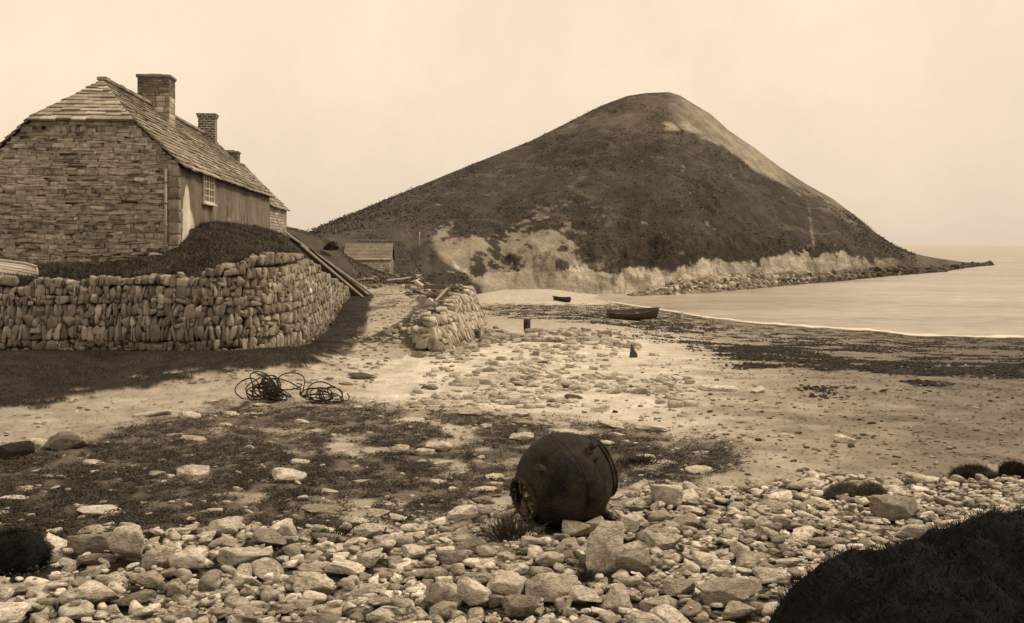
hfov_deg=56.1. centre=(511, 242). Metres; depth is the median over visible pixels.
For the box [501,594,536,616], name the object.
stone
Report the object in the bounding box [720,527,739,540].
cobble
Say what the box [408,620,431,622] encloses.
cobble
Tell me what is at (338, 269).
timber
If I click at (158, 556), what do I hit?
stone
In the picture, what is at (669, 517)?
cobble
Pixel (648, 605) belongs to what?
stone
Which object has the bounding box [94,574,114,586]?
stone
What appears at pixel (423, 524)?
cobble
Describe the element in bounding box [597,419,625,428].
stone
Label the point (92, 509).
stone
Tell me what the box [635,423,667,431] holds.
stone
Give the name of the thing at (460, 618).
cobble
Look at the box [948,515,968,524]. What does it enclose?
cobble
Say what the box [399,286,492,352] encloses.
stone wall
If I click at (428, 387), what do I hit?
stone
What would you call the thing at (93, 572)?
cobble
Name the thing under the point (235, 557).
stone
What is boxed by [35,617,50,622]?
cobble
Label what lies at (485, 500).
stone
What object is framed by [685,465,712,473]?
stone
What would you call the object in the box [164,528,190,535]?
stone
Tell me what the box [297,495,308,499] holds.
stone
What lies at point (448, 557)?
cobble
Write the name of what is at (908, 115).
sky
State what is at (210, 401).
stone
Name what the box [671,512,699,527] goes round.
cobble
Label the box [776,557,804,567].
cobble
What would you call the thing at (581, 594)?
stone
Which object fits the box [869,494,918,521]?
stone
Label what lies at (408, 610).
cobble
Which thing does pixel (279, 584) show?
cobble
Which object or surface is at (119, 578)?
cobble
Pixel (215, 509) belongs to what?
stone
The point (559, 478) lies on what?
sea mine
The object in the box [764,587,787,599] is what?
cobble
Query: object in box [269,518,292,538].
cobble
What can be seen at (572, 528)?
stone
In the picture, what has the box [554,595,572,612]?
cobble
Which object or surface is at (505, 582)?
stone
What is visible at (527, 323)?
iron drum
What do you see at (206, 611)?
cobble
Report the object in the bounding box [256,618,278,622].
cobble
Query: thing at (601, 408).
stone
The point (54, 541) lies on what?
cobble
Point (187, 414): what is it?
stone
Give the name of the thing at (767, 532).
stone
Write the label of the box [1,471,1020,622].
weeds
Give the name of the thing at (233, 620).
cobble
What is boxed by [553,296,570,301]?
rowing boat
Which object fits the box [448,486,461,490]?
stone
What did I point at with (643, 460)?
grass tuft
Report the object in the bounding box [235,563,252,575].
cobble
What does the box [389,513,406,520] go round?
stone
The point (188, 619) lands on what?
cobble
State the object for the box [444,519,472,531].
cobble
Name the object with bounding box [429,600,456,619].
cobble
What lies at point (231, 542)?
cobble
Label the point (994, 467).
stone
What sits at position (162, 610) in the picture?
cobble
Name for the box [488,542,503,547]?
cobble
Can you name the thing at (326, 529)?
cobble
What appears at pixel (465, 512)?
cobble
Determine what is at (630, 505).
cobble
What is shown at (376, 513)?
stone
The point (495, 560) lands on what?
cobble
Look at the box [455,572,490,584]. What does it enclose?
cobble
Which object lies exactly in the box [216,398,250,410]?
stone
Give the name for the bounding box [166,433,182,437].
stone
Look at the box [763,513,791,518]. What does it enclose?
cobble
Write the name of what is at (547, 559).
stone
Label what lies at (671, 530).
stone
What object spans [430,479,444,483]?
stone
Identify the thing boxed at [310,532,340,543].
cobble
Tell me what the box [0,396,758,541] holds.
creeping plants
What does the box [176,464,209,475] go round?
stone
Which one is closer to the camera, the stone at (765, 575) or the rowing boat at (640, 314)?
the stone at (765, 575)
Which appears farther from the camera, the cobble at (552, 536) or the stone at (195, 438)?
the stone at (195, 438)
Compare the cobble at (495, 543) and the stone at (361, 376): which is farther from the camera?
the stone at (361, 376)
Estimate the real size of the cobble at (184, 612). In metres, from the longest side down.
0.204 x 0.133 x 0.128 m
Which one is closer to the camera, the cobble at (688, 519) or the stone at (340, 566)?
the stone at (340, 566)
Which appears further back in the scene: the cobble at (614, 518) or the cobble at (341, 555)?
the cobble at (614, 518)
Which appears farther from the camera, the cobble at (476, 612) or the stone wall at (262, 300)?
the stone wall at (262, 300)
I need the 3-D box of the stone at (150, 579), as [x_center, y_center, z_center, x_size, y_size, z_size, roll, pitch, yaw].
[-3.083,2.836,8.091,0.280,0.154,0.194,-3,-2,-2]
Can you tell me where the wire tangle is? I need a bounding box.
[234,371,349,404]
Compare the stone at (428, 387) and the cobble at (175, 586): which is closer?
the cobble at (175, 586)
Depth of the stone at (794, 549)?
8.75 m
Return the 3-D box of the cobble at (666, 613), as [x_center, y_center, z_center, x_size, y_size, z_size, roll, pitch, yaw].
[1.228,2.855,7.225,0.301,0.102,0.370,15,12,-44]
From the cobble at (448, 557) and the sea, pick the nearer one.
the cobble at (448, 557)
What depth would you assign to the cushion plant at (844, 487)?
10.90 m
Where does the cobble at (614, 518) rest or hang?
on the ground at (396, 380)
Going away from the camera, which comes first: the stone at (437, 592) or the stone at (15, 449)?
the stone at (437, 592)
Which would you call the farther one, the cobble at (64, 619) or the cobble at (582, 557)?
the cobble at (582, 557)
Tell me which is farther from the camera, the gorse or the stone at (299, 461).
the gorse
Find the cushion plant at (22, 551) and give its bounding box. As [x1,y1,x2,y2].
[0,524,55,576]
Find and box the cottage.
[0,74,289,264]
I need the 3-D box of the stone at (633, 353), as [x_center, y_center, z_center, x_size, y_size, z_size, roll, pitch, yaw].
[3.219,2.896,25.428,0.247,0.461,0.235,0,0,0]
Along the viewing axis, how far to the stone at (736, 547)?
8.72 m
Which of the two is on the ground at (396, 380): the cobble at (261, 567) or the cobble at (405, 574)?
the cobble at (405, 574)
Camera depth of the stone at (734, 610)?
7.26 m
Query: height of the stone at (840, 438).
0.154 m
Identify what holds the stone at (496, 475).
on the ground at (396, 380)
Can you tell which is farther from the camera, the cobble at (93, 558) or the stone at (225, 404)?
the stone at (225, 404)
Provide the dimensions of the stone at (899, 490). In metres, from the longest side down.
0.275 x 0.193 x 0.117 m
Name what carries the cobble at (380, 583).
on the ground at (396, 380)
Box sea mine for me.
[508,432,618,530]
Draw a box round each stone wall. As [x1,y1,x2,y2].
[0,252,350,350]
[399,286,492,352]
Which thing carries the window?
in the cottage
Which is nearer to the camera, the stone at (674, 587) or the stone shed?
the stone at (674, 587)
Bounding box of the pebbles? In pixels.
[0,272,1023,622]
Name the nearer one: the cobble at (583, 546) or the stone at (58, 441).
the cobble at (583, 546)
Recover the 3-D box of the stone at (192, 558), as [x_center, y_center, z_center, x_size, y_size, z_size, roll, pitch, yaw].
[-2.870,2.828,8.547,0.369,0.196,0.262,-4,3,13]
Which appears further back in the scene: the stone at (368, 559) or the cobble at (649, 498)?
the cobble at (649, 498)
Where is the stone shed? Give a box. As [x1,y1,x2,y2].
[344,243,394,273]
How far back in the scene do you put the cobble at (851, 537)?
9.31 m
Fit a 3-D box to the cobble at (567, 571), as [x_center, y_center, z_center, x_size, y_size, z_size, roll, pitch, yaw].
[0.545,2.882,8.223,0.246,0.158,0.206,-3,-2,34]
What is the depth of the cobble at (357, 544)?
9.21 m
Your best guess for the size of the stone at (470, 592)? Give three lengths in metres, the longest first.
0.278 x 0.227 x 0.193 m
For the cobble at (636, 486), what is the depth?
11.35 m
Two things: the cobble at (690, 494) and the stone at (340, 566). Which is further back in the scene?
the cobble at (690, 494)
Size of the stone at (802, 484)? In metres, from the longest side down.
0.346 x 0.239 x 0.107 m
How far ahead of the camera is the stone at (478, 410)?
16.45 m
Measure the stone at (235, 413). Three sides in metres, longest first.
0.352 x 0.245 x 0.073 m
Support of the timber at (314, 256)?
on the ground at (396, 380)
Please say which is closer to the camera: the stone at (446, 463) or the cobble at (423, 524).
the cobble at (423, 524)
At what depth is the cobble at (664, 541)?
8.95 m
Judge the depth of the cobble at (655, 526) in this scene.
9.54 m
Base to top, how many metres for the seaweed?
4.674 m
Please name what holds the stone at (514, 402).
on the ground at (396, 380)
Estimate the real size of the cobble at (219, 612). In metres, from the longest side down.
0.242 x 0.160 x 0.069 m
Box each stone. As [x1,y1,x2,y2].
[0,441,34,459]
[0,495,28,500]
[15,486,32,490]
[26,438,46,449]
[42,432,86,450]
[66,534,110,554]
[76,505,120,515]
[82,459,104,466]
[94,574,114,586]
[111,524,144,557]
[129,570,164,588]
[133,410,171,417]
[140,545,175,569]
[148,471,165,476]
[149,529,163,535]
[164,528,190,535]
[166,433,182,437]
[168,549,204,568]
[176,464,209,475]
[178,411,200,418]
[180,435,206,440]
[204,400,219,403]
[207,508,222,512]
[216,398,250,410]
[217,547,272,567]
[218,422,231,426]
[222,411,239,415]
[230,573,253,589]
[251,528,286,544]
[254,403,271,406]
[272,467,306,481]
[290,459,309,463]
[293,571,335,593]
[295,419,309,423]
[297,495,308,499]
[301,504,349,514]
[320,488,337,494]
[324,559,364,574]
[332,449,345,452]
[339,381,353,384]
[344,516,369,524]
[348,372,370,379]
[353,479,369,483]
[356,548,382,567]
[357,399,373,403]
[367,508,389,517]
[375,399,389,403]
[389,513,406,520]
[391,444,409,451]
[401,544,425,558]
[412,448,434,455]
[421,385,437,389]
[424,298,433,304]
[425,440,451,451]
[425,582,452,605]
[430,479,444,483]
[434,460,452,466]
[448,377,479,386]
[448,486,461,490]
[457,577,490,606]
[458,406,494,415]
[470,486,496,490]
[472,496,494,504]
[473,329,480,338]
[477,375,510,384]
[480,423,491,428]
[485,473,503,478]
[486,481,502,485]
[487,569,523,595]
[490,411,507,416]
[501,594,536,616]
[505,398,526,404]
[505,564,529,574]
[509,431,533,441]
[512,381,527,385]
[512,411,530,416]
[523,375,536,379]
[524,572,577,602]
[535,552,563,565]
[561,520,589,535]
[564,394,582,398]
[568,585,602,602]
[585,516,604,532]
[586,521,623,572]
[590,404,609,411]
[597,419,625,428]
[601,440,615,444]
[608,432,624,436]
[616,548,650,574]
[619,511,642,532]
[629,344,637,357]
[629,383,650,387]
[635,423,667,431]
[640,595,670,611]
[649,484,683,507]
[655,527,679,533]
[662,578,695,595]
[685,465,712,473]
[699,384,738,391]
[700,577,761,607]
[721,601,755,620]
[730,541,749,558]
[750,386,765,393]
[752,567,791,584]
[755,526,778,537]
[773,515,799,528]
[778,433,794,437]
[779,546,797,556]
[786,479,813,489]
[823,470,836,474]
[833,434,857,443]
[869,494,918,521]
[881,485,905,495]
[895,524,926,538]
[985,464,998,474]
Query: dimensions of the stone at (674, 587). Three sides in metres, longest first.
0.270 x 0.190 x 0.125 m
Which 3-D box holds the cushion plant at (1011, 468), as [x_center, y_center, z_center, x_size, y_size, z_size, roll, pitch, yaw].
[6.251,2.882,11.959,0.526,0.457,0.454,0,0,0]
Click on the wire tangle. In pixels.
(272, 391)
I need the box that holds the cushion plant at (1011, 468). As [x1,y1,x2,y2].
[996,459,1023,478]
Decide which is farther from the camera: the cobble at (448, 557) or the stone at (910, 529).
the stone at (910, 529)
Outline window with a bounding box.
[202,175,216,206]
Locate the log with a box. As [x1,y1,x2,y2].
[414,280,430,290]
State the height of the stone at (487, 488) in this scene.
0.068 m
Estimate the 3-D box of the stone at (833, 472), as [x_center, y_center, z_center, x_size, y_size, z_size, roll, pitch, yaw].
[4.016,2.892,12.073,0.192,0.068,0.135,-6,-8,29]
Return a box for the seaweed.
[482,303,1023,398]
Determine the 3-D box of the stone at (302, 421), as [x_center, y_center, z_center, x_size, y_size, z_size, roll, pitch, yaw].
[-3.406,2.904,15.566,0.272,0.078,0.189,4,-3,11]
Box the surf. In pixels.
[608,300,1023,337]
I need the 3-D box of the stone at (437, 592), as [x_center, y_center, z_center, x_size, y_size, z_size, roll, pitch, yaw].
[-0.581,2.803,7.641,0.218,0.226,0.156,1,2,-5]
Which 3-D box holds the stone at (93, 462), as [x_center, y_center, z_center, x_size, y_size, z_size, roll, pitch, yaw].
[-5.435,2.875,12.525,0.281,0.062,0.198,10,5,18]
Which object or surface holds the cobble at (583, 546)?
on the ground at (396, 380)
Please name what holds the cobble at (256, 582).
on the ground at (396, 380)
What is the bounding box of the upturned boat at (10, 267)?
[0,259,38,276]
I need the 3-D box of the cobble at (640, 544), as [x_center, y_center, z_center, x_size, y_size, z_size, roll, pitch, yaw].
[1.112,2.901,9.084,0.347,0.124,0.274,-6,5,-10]
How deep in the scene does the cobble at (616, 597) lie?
7.58 m
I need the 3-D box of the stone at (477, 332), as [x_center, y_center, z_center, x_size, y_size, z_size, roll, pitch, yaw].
[-1.221,3.162,32.688,0.309,0.429,0.309,3,3,0]
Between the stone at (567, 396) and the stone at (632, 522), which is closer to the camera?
the stone at (632, 522)
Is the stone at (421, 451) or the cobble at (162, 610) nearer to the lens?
the cobble at (162, 610)
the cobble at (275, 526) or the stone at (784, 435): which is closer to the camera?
the cobble at (275, 526)
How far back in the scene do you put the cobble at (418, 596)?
7.78 m
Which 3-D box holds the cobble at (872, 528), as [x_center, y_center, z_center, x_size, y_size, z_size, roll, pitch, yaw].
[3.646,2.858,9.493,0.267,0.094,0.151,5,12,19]
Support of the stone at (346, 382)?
on the ground at (396, 380)
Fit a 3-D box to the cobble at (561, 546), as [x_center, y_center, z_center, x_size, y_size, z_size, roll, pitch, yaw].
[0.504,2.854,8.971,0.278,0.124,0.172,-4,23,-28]
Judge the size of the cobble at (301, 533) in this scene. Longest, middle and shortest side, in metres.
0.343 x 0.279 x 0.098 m
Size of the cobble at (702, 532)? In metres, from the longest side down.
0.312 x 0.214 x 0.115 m
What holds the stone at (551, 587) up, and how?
on the ground at (396, 380)
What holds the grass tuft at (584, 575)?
on the ground at (396, 380)
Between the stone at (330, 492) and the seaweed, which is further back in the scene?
the seaweed
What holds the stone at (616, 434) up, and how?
on the ground at (396, 380)
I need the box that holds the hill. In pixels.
[315,92,969,293]
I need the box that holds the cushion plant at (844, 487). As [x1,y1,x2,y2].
[822,476,860,499]
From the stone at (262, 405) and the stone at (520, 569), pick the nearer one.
the stone at (520, 569)
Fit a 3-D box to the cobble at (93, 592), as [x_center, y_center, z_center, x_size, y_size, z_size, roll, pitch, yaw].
[-3.377,2.845,7.772,0.387,0.188,0.217,18,-16,-24]
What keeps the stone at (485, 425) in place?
on the ground at (396, 380)
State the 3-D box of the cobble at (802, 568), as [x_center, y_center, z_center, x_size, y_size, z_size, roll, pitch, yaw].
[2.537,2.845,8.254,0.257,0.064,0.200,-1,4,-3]
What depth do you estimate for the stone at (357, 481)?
11.57 m
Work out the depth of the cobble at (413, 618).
7.40 m
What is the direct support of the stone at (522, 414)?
on the ground at (396, 380)
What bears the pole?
on the stone wall at (455, 321)
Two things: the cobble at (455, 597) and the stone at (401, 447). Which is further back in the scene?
the stone at (401, 447)
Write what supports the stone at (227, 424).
on the ground at (396, 380)
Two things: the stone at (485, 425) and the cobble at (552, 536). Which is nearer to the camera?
the cobble at (552, 536)
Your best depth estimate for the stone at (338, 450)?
13.19 m
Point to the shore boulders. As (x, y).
(733, 282)
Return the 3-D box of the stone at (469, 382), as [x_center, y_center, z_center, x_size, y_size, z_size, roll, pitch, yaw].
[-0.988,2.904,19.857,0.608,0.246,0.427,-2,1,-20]
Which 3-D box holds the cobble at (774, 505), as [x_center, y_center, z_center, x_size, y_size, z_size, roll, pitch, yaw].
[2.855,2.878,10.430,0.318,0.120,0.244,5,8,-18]
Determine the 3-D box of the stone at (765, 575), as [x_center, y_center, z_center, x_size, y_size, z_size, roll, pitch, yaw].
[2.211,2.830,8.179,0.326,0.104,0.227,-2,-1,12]
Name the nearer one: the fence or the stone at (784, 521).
the stone at (784, 521)
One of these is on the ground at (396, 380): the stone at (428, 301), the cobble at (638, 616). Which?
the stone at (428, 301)
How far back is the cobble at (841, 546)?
8.90 m
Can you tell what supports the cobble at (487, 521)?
on the ground at (396, 380)
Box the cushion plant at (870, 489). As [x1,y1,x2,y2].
[856,479,888,500]
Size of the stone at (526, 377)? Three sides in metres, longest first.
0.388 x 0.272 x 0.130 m
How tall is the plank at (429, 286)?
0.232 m
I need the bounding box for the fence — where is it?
[324,219,406,233]
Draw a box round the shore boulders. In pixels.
[627,261,993,295]
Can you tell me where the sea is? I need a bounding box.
[593,243,1023,337]
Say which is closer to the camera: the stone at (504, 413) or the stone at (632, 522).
the stone at (632, 522)
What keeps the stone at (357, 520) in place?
on the ground at (396, 380)
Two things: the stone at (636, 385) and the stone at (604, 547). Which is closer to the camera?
the stone at (604, 547)
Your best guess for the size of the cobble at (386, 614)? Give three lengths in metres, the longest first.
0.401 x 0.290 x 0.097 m
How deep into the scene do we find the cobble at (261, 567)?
8.43 m
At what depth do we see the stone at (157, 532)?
9.43 m
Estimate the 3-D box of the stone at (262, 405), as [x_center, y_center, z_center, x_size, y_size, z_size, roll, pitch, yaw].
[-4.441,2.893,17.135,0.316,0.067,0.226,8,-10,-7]
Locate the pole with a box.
[434,288,447,300]
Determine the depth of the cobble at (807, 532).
9.37 m
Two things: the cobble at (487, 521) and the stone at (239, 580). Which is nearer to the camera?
the stone at (239, 580)
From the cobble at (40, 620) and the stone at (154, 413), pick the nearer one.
the cobble at (40, 620)
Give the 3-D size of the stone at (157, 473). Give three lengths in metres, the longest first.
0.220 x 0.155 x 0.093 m
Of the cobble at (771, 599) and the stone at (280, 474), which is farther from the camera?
the stone at (280, 474)
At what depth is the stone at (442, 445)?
13.38 m
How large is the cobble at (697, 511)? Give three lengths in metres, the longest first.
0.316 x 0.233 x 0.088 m
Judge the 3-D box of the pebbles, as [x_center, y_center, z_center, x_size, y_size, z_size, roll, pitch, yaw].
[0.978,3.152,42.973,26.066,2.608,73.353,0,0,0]
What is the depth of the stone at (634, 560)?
8.35 m
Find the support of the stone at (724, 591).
on the ground at (396, 380)
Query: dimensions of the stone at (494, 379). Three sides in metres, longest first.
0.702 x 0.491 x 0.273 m
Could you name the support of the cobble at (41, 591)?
on the ground at (396, 380)
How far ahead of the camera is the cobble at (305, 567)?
8.44 m
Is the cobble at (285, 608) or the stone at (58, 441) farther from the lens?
the stone at (58, 441)
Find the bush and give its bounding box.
[322,241,339,250]
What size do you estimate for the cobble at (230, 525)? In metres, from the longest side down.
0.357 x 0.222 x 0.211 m
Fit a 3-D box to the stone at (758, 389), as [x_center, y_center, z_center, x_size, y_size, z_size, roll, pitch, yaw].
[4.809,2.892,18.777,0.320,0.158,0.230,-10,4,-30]
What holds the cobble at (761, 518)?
on the ground at (396, 380)
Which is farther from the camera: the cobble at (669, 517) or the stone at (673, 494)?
the stone at (673, 494)
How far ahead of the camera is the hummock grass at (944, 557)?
6.44 m
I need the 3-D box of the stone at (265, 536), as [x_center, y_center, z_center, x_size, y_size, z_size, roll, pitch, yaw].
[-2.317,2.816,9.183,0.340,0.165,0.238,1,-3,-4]
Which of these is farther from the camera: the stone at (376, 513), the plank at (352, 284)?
the plank at (352, 284)
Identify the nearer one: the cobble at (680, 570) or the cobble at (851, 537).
the cobble at (680, 570)
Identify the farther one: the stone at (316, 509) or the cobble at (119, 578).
the stone at (316, 509)
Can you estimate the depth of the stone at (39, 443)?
13.51 m
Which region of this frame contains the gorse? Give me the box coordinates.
[307,92,920,285]
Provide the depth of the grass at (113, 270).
24.86 m
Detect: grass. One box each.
[0,219,474,408]
[758,501,1023,622]
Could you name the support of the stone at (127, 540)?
on the ground at (396, 380)
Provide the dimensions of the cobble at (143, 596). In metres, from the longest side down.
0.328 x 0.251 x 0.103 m
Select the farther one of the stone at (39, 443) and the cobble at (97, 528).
the stone at (39, 443)
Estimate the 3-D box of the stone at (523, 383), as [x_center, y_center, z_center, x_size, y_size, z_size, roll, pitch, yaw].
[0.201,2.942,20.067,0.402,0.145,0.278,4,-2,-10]
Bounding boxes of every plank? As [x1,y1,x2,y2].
[289,235,367,295]
[423,284,446,288]
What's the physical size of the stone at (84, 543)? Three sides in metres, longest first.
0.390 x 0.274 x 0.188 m
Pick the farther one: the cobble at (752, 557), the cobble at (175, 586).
the cobble at (752, 557)
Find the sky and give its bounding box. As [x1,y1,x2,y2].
[0,0,1023,242]
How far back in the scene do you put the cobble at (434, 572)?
8.23 m
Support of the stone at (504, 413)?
on the ground at (396, 380)
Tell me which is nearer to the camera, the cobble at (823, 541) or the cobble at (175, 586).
the cobble at (175, 586)
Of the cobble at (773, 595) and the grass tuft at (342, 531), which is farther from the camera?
the grass tuft at (342, 531)
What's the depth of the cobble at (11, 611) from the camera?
7.35 m
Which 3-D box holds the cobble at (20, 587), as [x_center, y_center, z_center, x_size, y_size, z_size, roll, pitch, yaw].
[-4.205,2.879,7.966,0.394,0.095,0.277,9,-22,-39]
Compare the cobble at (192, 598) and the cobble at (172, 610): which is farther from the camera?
the cobble at (192, 598)
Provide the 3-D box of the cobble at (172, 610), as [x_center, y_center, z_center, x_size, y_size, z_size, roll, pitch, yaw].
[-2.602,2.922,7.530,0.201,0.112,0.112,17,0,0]
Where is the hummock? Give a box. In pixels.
[769,510,1023,622]
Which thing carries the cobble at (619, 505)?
on the ground at (396, 380)
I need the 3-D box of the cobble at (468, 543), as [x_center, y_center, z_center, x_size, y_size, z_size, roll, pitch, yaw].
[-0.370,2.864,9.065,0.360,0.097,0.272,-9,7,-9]
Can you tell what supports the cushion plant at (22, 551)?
on the ground at (396, 380)
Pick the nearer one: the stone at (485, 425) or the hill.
the stone at (485, 425)
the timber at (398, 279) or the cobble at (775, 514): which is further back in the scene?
the timber at (398, 279)
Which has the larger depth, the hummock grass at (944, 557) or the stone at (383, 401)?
the stone at (383, 401)
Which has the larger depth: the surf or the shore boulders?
the shore boulders
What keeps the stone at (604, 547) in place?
on the ground at (396, 380)
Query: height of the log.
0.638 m
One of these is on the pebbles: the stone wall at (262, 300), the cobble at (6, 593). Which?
the cobble at (6, 593)
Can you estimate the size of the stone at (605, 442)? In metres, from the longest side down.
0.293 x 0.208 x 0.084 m
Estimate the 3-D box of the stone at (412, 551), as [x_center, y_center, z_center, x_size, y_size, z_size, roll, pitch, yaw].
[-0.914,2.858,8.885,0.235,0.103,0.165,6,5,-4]
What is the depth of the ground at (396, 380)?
16.90 m
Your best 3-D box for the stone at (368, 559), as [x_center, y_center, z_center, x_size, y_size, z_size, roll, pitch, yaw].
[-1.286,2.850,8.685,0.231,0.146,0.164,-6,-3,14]
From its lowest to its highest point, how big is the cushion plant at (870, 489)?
0.400 m
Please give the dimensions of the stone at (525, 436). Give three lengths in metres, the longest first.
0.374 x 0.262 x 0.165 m
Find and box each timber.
[283,231,374,294]
[300,244,363,297]
[386,277,409,281]
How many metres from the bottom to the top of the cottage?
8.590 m
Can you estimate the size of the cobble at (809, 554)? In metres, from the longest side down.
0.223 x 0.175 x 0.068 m
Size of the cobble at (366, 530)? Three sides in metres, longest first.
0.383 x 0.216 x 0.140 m
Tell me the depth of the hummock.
6.33 m
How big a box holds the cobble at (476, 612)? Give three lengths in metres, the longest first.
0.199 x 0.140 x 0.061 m
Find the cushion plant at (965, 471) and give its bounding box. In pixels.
[947,462,999,479]
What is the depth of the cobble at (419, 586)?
8.04 m
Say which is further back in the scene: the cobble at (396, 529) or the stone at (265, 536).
the cobble at (396, 529)
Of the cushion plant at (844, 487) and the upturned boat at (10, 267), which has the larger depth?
the upturned boat at (10, 267)
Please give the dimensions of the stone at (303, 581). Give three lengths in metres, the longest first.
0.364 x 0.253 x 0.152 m
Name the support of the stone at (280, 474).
on the ground at (396, 380)
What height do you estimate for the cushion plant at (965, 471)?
0.314 m
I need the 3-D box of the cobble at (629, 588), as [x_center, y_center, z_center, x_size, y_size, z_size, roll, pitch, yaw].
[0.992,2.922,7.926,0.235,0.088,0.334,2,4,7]
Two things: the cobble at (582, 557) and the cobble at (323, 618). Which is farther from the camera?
the cobble at (582, 557)
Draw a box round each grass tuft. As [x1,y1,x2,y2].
[297,518,360,539]
[462,511,552,541]
[570,565,600,582]
[614,453,665,466]
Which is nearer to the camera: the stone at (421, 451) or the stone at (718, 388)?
the stone at (421, 451)
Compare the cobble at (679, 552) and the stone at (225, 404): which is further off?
the stone at (225, 404)
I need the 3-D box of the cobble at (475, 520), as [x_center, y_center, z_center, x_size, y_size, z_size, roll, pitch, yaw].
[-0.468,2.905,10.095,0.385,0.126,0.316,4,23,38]
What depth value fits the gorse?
171.12 m
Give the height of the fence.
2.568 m
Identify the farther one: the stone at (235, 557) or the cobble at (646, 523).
the cobble at (646, 523)
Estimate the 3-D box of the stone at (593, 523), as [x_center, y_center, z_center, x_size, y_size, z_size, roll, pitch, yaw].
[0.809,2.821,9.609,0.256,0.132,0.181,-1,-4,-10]
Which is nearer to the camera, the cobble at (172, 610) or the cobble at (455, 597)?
the cobble at (172, 610)
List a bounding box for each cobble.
[0,586,13,601]
[0,602,32,622]
[1,582,33,594]
[25,583,58,601]
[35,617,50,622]
[44,533,66,549]
[53,616,74,622]
[69,580,119,604]
[75,563,110,578]
[77,524,107,534]
[77,553,115,564]
[107,571,130,585]
[110,589,156,605]
[149,608,168,619]
[167,579,186,596]
[168,606,178,614]
[172,606,198,619]
[174,617,192,622]
[186,589,222,606]
[202,603,232,613]
[207,516,242,536]
[207,538,244,549]
[208,605,231,619]
[226,615,277,622]
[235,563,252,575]
[250,579,262,586]
[251,557,283,580]
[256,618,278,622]
[263,580,283,588]
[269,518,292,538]
[269,602,294,613]
[296,524,326,538]
[298,563,324,573]
[302,613,343,622]
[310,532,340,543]
[320,552,349,561]
[321,527,337,532]
[335,542,364,548]
[349,523,384,538]
[364,577,384,587]
[366,605,402,622]
[367,595,391,605]
[384,524,401,533]
[401,567,433,578]
[402,614,418,621]
[404,598,414,615]
[406,579,426,590]
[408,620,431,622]
[413,594,430,605]
[418,521,436,530]
[423,566,447,578]
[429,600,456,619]
[435,550,468,566]
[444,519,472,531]
[446,580,466,605]
[447,505,477,519]
[450,615,466,622]
[455,528,474,535]
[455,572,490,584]
[457,513,480,522]
[457,538,491,553]
[467,607,483,621]
[476,556,504,564]
[480,518,500,531]
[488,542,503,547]
[536,534,554,537]
[553,537,580,552]
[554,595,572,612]
[563,568,588,585]
[578,542,586,551]
[579,554,585,566]
[599,584,632,616]
[603,514,618,520]
[606,500,625,514]
[614,498,644,510]
[625,540,647,548]
[625,610,664,622]
[626,586,643,601]
[630,479,650,490]
[635,495,653,505]
[638,520,655,530]
[644,520,679,532]
[645,532,682,550]
[646,510,672,520]
[650,604,690,622]
[670,565,687,578]
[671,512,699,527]
[676,505,704,515]
[676,551,683,561]
[681,488,699,504]
[697,529,716,535]
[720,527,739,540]
[735,551,767,569]
[746,515,768,528]
[759,499,791,513]
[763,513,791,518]
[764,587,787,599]
[767,597,780,601]
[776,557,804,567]
[791,525,814,540]
[798,566,812,577]
[802,549,825,560]
[807,537,835,546]
[829,544,857,550]
[842,536,857,543]
[867,524,893,537]
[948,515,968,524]
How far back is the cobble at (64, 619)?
7.16 m
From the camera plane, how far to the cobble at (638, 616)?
7.04 m
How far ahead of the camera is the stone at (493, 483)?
11.45 m
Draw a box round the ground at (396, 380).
[0,222,1023,622]
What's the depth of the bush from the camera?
61.78 m
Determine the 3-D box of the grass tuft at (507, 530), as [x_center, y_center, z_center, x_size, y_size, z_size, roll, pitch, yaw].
[-0.044,2.744,9.380,0.936,0.239,0.790,0,0,0]
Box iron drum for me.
[523,319,530,329]
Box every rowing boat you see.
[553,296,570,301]
[606,307,659,319]
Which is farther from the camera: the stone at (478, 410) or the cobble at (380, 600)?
the stone at (478, 410)
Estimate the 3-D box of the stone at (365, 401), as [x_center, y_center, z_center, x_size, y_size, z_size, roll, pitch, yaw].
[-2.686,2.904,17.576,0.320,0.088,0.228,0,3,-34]
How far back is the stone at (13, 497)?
10.84 m
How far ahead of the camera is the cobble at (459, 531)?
9.53 m
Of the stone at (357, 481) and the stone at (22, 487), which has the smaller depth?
the stone at (22, 487)

